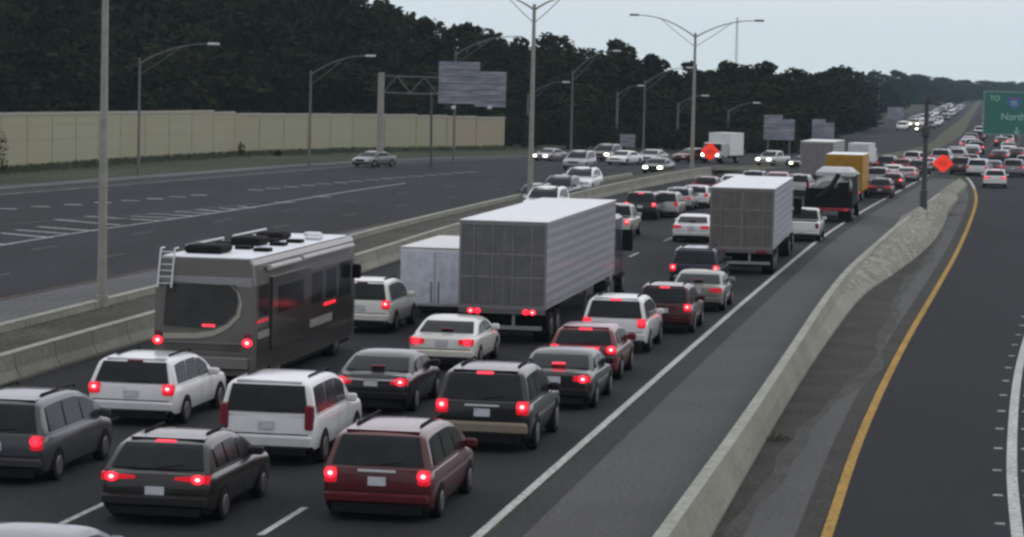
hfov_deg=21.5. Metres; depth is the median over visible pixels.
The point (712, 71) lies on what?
tree
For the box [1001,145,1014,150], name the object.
sedan
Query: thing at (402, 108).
tree
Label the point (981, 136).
minivan
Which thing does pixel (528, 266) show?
semi truck
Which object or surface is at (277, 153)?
weed
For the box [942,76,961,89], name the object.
tree
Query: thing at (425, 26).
tree
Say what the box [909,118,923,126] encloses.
minivan
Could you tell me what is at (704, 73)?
tree
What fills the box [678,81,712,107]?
tree
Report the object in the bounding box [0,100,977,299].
opposite roadway
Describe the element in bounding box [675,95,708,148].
street light
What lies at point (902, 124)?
crossover car
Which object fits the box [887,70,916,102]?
tree
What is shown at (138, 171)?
street light
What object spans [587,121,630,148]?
shrub
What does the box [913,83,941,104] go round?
tree
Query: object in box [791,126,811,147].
shrub
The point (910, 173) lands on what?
sedan
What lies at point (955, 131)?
median grass
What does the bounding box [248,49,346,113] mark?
tree
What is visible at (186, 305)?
rear window
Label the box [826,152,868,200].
box truck
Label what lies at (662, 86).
tree
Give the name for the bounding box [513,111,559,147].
shrub
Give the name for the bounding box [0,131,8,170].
weed
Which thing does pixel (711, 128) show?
shrub
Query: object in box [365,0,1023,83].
sky
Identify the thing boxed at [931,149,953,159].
sport utility vehicle
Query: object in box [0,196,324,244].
gore chevrons
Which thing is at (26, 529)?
sedan
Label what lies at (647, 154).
sedan
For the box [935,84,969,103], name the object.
tree
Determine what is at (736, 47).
radio mast
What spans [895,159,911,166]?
hatchback
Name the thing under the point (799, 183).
sport utility vehicle
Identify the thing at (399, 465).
minivan
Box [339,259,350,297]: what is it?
side window
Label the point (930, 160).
sedan
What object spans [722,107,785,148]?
tree
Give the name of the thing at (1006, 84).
tree
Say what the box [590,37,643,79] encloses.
tree
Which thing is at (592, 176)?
crossover car
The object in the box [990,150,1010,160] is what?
sedan
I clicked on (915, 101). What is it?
tree
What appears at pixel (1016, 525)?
white edge line
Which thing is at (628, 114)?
tree
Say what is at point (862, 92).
tree
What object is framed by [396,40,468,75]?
tree
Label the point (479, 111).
tree
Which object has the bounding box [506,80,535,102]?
tree
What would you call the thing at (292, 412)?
sport utility vehicle
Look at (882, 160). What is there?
sport utility vehicle
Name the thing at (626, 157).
sedan
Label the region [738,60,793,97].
tree
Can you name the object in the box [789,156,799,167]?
sedan
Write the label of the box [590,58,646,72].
tree
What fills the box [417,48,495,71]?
tree
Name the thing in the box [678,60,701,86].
tree
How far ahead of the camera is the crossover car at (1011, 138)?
360.61 m
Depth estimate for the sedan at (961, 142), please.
332.31 m
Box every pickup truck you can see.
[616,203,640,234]
[756,150,790,165]
[793,207,826,241]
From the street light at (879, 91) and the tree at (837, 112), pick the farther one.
the street light at (879, 91)
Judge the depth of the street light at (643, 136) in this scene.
292.36 m
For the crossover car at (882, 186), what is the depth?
187.17 m
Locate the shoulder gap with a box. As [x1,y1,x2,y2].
[795,178,973,536]
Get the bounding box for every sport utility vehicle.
[89,346,225,422]
[220,364,361,461]
[354,275,416,331]
[436,356,559,448]
[523,185,569,201]
[545,174,581,193]
[563,149,595,168]
[583,290,663,351]
[593,143,621,159]
[624,190,664,219]
[640,279,704,332]
[656,190,686,217]
[743,169,767,175]
[788,173,814,192]
[868,166,889,184]
[876,155,897,166]
[903,150,922,159]
[928,120,934,128]
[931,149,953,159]
[934,116,943,124]
[950,156,970,173]
[1002,158,1023,176]
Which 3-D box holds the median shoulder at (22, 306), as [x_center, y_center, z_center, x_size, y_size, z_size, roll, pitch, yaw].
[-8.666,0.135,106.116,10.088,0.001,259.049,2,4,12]
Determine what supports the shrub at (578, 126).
on the ground at (164, 167)
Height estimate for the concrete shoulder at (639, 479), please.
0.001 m
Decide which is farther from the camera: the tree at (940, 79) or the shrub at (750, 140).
the tree at (940, 79)
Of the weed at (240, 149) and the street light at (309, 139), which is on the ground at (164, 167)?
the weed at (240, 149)
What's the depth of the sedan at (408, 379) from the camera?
63.19 m
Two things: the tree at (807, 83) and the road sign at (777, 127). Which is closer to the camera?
the road sign at (777, 127)
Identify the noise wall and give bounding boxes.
[0,110,505,167]
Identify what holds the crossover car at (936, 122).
on the opposite roadway
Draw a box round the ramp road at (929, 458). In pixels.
[819,174,1023,536]
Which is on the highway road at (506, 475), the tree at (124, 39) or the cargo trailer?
the cargo trailer
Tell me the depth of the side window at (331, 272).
73.97 m
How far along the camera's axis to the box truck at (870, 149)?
244.52 m
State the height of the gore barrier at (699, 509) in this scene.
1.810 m
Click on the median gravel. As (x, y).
(27, 335)
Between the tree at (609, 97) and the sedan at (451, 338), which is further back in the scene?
the tree at (609, 97)
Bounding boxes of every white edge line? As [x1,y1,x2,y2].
[0,158,507,194]
[472,173,931,536]
[1007,338,1023,536]
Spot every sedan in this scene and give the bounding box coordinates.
[0,522,122,536]
[337,348,440,410]
[352,151,396,166]
[409,314,499,363]
[527,346,613,406]
[533,148,567,160]
[606,150,643,164]
[639,149,668,161]
[643,158,674,172]
[673,213,709,241]
[674,269,734,310]
[720,174,745,180]
[768,172,789,176]
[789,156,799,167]
[884,164,902,172]
[896,167,920,181]
[915,124,923,131]
[919,157,938,169]
[959,139,964,146]
[965,144,979,146]
[965,147,981,157]
[988,160,1003,168]
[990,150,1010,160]
[994,137,1008,146]
[999,142,1016,149]
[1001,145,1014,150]
[1008,147,1023,157]
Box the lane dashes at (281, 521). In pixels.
[59,135,1019,534]
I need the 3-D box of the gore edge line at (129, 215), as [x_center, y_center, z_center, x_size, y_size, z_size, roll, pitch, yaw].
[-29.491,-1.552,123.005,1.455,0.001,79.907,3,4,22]
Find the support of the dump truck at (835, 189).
on the highway road at (506, 475)
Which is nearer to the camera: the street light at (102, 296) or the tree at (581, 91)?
the street light at (102, 296)
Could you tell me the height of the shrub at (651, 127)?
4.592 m
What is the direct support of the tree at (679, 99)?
on the ground at (164, 167)
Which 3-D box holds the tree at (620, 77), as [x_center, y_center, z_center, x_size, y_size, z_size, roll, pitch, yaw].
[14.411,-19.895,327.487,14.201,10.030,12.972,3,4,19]
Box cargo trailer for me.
[400,235,459,312]
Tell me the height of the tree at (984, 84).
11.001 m
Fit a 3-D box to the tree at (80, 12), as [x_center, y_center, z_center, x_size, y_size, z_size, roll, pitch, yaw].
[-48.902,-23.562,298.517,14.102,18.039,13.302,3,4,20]
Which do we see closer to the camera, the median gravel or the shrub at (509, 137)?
the median gravel
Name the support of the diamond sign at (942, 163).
on the ground at (164, 167)
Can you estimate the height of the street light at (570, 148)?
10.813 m
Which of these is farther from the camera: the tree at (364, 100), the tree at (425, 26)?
the tree at (425, 26)
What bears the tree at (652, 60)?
on the ground at (164, 167)
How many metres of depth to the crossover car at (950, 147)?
281.74 m
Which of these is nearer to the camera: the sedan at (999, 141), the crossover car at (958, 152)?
the crossover car at (958, 152)
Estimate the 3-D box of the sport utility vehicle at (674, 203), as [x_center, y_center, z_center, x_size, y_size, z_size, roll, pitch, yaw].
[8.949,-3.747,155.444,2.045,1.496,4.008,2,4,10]
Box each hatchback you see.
[550,321,635,378]
[672,148,710,162]
[685,185,710,207]
[692,176,722,186]
[882,173,906,188]
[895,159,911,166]
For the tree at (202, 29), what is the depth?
300.76 m
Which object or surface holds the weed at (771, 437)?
on the dirt patch at (848, 352)
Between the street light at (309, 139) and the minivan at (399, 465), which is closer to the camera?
the minivan at (399, 465)
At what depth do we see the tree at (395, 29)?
328.90 m
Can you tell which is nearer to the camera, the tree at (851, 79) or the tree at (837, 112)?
the tree at (837, 112)
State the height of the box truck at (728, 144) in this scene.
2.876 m
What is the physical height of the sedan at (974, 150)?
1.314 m
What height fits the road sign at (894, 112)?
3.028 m
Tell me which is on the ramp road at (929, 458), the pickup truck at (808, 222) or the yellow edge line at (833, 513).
the yellow edge line at (833, 513)
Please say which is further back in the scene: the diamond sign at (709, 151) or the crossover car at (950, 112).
the crossover car at (950, 112)
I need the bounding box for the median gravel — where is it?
[0,165,741,352]
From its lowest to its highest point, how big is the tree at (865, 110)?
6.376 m
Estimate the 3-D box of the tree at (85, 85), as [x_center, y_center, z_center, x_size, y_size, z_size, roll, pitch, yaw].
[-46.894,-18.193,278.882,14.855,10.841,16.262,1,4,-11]
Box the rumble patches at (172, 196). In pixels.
[0,177,407,208]
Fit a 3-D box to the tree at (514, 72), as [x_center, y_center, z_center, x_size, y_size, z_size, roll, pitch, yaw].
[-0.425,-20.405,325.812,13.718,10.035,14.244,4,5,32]
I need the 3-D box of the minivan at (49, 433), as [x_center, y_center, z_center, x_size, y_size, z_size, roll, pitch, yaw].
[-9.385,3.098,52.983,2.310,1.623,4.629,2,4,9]
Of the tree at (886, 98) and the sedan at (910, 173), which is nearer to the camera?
the sedan at (910, 173)
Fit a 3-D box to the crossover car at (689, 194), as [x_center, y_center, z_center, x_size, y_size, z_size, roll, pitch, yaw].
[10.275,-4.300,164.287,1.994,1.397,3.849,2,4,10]
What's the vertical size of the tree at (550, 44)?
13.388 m
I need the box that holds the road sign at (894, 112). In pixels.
[887,107,903,120]
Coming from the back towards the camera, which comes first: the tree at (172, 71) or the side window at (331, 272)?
the tree at (172, 71)
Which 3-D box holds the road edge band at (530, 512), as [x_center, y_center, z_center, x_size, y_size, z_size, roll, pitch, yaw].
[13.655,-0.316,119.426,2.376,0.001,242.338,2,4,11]
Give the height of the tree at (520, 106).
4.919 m
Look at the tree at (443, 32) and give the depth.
342.68 m
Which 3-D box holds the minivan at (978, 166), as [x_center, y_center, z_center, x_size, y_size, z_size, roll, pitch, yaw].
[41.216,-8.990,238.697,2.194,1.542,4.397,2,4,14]
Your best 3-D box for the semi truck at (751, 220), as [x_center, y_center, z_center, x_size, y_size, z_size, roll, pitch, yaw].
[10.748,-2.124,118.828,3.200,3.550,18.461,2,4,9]
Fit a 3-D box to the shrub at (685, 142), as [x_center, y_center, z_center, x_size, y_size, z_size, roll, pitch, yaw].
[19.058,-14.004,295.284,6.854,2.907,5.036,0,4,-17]
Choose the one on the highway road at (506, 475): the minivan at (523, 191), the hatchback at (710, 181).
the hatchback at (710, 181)
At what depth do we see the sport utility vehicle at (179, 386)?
59.62 m
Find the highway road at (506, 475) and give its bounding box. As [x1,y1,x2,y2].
[0,101,1023,536]
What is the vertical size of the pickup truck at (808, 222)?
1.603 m
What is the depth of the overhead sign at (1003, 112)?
154.66 m
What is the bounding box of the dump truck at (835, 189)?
[804,166,859,221]
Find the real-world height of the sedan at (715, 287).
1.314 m
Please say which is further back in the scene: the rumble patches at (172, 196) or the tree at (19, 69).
the tree at (19, 69)
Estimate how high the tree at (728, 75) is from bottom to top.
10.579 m
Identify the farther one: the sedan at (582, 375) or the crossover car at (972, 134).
the crossover car at (972, 134)
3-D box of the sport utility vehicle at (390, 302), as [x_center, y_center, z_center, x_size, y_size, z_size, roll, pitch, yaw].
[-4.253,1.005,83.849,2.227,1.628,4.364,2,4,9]
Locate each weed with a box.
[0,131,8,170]
[238,141,244,153]
[274,150,281,155]
[767,432,793,440]
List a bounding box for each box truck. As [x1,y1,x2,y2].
[701,132,743,163]
[800,139,844,179]
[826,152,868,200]
[848,142,877,167]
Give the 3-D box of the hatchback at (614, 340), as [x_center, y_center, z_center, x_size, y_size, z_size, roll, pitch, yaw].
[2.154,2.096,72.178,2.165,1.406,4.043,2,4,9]
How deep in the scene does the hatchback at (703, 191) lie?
166.66 m
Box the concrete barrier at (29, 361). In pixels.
[0,167,712,384]
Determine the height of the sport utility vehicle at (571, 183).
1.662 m
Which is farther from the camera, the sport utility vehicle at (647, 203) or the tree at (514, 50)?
the tree at (514, 50)
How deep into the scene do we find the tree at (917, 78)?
1124.56 m
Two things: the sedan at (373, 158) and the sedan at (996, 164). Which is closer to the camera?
the sedan at (373, 158)
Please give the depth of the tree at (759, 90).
321.40 m
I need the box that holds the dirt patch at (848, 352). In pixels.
[712,245,931,536]
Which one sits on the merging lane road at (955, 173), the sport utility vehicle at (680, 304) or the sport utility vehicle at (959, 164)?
the sport utility vehicle at (959, 164)
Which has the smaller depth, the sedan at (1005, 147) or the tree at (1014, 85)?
the sedan at (1005, 147)
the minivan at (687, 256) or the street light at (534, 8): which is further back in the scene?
the street light at (534, 8)
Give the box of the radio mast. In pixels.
[735,17,737,63]
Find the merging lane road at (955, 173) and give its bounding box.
[931,172,1020,175]
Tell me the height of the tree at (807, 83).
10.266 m
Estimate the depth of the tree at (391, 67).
312.44 m
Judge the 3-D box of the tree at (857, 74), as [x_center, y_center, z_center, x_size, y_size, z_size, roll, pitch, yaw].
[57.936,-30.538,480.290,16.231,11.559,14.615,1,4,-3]
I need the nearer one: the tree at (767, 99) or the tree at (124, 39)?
the tree at (124, 39)
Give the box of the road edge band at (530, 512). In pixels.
[487,175,936,536]
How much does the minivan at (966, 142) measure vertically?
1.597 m
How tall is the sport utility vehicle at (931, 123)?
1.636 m
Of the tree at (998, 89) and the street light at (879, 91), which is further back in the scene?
the tree at (998, 89)
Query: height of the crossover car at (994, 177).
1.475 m
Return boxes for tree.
[0,37,83,111]
[0,40,126,111]
[0,63,29,112]
[14,0,125,51]
[76,16,134,61]
[77,51,161,110]
[92,0,153,49]
[111,42,226,111]
[169,4,234,63]
[216,48,297,112]
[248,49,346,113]
[303,62,397,113]
[315,34,399,105]
[347,0,412,33]
[348,1,419,59]
[366,58,425,89]
[372,77,437,114]
[395,82,478,115]
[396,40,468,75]
[406,64,438,87]
[407,14,454,52]
[413,17,440,46]
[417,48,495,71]
[436,60,511,105]
[439,21,507,62]
[452,98,525,133]
[480,57,561,85]
[484,37,550,74]
[498,102,542,142]
[506,72,581,142]
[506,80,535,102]
[517,102,593,143]
[521,32,588,82]
[535,61,559,141]
[556,74,612,97]
[559,47,608,79]
[559,83,611,139]
[580,63,659,101]
[582,91,622,142]
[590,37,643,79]
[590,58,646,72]
[599,104,675,146]
[603,89,665,123]
[624,76,686,109]
[640,53,669,78]
[641,106,734,147]
[653,96,696,144]
[655,58,683,84]
[674,69,716,85]
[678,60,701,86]
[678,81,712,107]
[689,106,761,138]
[699,79,752,102]
[701,68,743,82]
[701,83,823,145]
[704,59,752,91]
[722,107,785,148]
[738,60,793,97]
[748,97,806,134]
[784,67,840,130]
[813,64,882,112]
[814,70,853,103]
[820,80,859,124]
[821,66,861,117]
[822,96,858,137]
[849,96,884,131]
[854,79,881,126]
[859,70,895,103]
[869,79,898,109]
[871,90,910,112]
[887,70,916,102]
[892,75,919,104]
[907,74,942,100]
[912,90,921,103]
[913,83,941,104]
[924,75,953,101]
[933,77,956,87]
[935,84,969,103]
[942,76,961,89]
[956,79,976,87]
[959,86,986,101]
[974,80,999,100]
[982,87,1020,95]
[983,80,1005,87]
[997,81,1010,86]
[1006,81,1023,87]
[1006,86,1023,91]
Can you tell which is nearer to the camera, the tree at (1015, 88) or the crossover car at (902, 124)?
the crossover car at (902, 124)
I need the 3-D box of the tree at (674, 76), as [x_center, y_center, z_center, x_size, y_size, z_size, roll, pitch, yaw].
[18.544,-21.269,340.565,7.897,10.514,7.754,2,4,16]
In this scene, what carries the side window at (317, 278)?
in the motorhome
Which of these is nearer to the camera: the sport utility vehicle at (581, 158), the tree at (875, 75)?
the sport utility vehicle at (581, 158)
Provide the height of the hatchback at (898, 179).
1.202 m
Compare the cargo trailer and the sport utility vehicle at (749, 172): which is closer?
the cargo trailer
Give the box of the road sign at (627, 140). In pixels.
[620,134,634,149]
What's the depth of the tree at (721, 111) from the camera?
312.67 m
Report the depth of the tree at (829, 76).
443.06 m
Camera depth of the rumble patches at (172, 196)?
159.72 m
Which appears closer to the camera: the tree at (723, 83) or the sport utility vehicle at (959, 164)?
the sport utility vehicle at (959, 164)
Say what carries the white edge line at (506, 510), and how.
on the road edge band at (530, 512)
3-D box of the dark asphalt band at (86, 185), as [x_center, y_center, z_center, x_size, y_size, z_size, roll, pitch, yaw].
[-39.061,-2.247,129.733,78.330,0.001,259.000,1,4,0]
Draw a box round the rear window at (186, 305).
[163,283,237,327]
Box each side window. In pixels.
[259,283,268,317]
[312,271,322,303]
[326,267,335,298]
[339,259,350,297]
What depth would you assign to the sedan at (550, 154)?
251.75 m
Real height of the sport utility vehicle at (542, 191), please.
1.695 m
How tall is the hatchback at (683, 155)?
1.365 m
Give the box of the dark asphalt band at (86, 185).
[0,158,495,193]
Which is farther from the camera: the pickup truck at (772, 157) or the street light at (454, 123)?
the pickup truck at (772, 157)
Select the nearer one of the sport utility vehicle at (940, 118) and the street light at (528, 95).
the street light at (528, 95)
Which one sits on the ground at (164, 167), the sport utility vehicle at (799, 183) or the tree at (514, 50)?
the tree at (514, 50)
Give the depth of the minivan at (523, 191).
166.15 m
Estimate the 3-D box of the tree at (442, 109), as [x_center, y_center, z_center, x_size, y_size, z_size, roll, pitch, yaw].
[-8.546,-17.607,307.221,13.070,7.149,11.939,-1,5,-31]
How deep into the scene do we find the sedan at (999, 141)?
353.59 m
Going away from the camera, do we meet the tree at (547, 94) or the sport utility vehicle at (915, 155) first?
the sport utility vehicle at (915, 155)
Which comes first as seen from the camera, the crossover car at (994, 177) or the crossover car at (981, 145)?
the crossover car at (994, 177)
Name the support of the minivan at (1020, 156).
on the merging lane road at (955, 173)
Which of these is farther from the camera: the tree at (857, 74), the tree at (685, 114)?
the tree at (857, 74)
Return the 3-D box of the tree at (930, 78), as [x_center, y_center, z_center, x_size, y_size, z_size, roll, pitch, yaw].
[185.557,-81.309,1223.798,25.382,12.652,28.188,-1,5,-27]
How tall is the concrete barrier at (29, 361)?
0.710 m
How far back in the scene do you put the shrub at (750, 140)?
295.87 m
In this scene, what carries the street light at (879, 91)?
on the opposite roadway
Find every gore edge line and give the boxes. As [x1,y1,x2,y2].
[0,183,403,245]
[0,203,254,224]
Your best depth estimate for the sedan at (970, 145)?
302.42 m
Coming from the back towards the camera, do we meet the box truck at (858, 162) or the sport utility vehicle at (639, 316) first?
the box truck at (858, 162)
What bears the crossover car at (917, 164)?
on the highway road at (506, 475)
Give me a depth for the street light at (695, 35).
225.91 m
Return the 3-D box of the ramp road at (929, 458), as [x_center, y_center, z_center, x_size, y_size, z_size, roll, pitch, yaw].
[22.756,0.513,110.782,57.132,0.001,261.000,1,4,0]
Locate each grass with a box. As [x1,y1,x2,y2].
[0,144,517,174]
[711,100,981,173]
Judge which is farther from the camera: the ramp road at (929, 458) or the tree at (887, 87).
the tree at (887, 87)
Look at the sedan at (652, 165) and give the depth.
224.46 m
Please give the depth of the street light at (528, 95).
300.31 m
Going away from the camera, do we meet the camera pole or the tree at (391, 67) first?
the camera pole
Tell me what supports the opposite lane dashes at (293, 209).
on the opposite roadway
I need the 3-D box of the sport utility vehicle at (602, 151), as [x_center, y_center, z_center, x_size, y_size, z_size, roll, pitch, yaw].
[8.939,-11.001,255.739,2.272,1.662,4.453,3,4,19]
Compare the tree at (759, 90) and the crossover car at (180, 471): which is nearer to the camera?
the crossover car at (180, 471)
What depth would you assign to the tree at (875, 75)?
710.02 m
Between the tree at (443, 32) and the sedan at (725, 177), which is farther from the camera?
the tree at (443, 32)
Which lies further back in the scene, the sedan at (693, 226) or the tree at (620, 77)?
the tree at (620, 77)
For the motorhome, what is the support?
on the highway road at (506, 475)
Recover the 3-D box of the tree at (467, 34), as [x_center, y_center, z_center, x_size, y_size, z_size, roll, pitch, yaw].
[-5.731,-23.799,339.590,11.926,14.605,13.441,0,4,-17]
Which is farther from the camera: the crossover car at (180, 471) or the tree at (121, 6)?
the tree at (121, 6)
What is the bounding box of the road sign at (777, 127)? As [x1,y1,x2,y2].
[764,115,794,154]
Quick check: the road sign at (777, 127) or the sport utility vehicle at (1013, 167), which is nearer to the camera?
the sport utility vehicle at (1013, 167)
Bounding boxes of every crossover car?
[101,421,269,519]
[562,166,602,186]
[667,186,698,209]
[868,177,895,197]
[896,121,907,129]
[907,159,931,174]
[929,118,938,126]
[947,110,953,116]
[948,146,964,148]
[950,148,967,156]
[962,154,979,157]
[965,133,977,138]
[968,141,984,153]
[981,168,1008,187]
[1001,135,1014,142]
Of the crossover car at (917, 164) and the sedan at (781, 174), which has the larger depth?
the crossover car at (917, 164)
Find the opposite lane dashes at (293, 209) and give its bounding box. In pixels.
[1,131,917,274]
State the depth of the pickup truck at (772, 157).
252.97 m
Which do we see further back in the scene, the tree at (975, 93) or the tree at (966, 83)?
the tree at (966, 83)
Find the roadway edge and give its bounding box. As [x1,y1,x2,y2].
[0,156,671,188]
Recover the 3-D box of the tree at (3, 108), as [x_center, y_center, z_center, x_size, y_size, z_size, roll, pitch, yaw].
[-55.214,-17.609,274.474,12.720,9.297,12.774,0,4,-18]
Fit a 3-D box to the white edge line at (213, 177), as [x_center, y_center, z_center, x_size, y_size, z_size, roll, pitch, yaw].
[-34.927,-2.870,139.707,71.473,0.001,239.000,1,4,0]
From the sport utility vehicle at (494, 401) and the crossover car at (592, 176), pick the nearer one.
the sport utility vehicle at (494, 401)
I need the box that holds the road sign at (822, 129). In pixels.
[812,119,834,139]
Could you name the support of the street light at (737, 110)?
on the ground at (164, 167)
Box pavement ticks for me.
[992,316,1023,524]
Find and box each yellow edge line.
[0,216,419,298]
[821,189,977,536]
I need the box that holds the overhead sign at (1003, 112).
[982,91,1023,134]
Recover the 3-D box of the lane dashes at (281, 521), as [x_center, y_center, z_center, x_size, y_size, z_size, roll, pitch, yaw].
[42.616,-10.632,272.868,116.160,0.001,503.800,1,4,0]
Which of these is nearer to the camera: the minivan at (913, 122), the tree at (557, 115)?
the tree at (557, 115)
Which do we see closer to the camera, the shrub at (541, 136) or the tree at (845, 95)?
the shrub at (541, 136)
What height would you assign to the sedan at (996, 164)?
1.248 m
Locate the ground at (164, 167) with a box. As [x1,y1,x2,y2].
[0,101,964,536]
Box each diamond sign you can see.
[702,143,717,174]
[933,155,951,177]
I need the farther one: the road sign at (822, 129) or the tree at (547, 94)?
the tree at (547, 94)
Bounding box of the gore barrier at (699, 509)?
[652,178,966,536]
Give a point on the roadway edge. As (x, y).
(130, 177)
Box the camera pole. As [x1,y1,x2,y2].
[920,96,940,209]
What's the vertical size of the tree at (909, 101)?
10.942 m
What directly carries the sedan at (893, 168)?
on the highway road at (506, 475)
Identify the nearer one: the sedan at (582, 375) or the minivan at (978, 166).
the sedan at (582, 375)
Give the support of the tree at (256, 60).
on the ground at (164, 167)
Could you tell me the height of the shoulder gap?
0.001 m
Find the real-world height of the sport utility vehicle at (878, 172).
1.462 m
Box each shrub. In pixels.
[481,109,517,146]
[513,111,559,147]
[559,109,603,149]
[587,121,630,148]
[610,124,648,149]
[629,112,672,149]
[654,127,708,150]
[695,117,735,147]
[732,126,773,152]
[756,116,801,153]
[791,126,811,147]
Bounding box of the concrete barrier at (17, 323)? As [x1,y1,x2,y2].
[0,173,632,332]
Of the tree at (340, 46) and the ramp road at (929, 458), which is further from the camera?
the tree at (340, 46)
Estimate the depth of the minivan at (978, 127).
422.64 m
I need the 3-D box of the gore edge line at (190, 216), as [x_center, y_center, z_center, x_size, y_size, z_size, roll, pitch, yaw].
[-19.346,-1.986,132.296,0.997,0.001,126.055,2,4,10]
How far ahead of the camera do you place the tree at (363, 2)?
340.79 m
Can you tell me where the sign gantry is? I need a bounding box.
[376,61,505,166]
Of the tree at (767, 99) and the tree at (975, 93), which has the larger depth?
the tree at (975, 93)
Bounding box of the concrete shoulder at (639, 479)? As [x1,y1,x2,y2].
[522,179,967,536]
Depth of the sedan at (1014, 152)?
292.38 m
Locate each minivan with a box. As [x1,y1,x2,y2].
[0,381,112,479]
[324,409,476,516]
[518,183,551,197]
[669,243,731,281]
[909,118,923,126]
[941,113,948,119]
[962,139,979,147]
[966,158,991,175]
[971,130,984,141]
[975,126,986,136]
[1017,154,1023,160]
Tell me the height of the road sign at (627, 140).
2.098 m
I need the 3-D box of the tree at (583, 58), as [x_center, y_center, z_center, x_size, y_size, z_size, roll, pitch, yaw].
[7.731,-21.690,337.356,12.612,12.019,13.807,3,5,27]
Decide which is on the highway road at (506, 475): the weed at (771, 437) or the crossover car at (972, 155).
the crossover car at (972, 155)
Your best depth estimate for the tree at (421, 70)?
313.02 m
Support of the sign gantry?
on the opposite roadway
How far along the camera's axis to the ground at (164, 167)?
220.01 m
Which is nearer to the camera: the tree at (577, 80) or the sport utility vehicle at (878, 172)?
the sport utility vehicle at (878, 172)
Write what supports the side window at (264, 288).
in the motorhome
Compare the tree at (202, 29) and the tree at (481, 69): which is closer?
the tree at (202, 29)
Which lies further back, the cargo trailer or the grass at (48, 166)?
the grass at (48, 166)
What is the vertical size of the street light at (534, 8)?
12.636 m
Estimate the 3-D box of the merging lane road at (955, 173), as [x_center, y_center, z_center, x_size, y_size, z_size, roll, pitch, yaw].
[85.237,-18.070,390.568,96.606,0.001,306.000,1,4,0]
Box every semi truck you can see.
[458,198,632,341]
[709,175,801,273]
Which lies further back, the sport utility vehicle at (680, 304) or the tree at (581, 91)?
the tree at (581, 91)
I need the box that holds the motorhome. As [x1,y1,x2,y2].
[152,228,361,379]
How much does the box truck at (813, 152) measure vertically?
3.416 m
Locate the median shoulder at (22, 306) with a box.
[0,223,391,322]
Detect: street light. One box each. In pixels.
[95,0,108,306]
[136,43,219,174]
[307,55,375,165]
[452,35,522,160]
[510,0,558,195]
[525,81,569,146]
[569,50,620,150]
[616,85,643,129]
[629,14,763,168]
[642,67,692,150]
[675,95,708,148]
[727,102,759,131]
[877,77,899,121]
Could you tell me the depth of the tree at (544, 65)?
326.32 m
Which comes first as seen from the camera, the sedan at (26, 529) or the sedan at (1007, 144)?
the sedan at (26, 529)

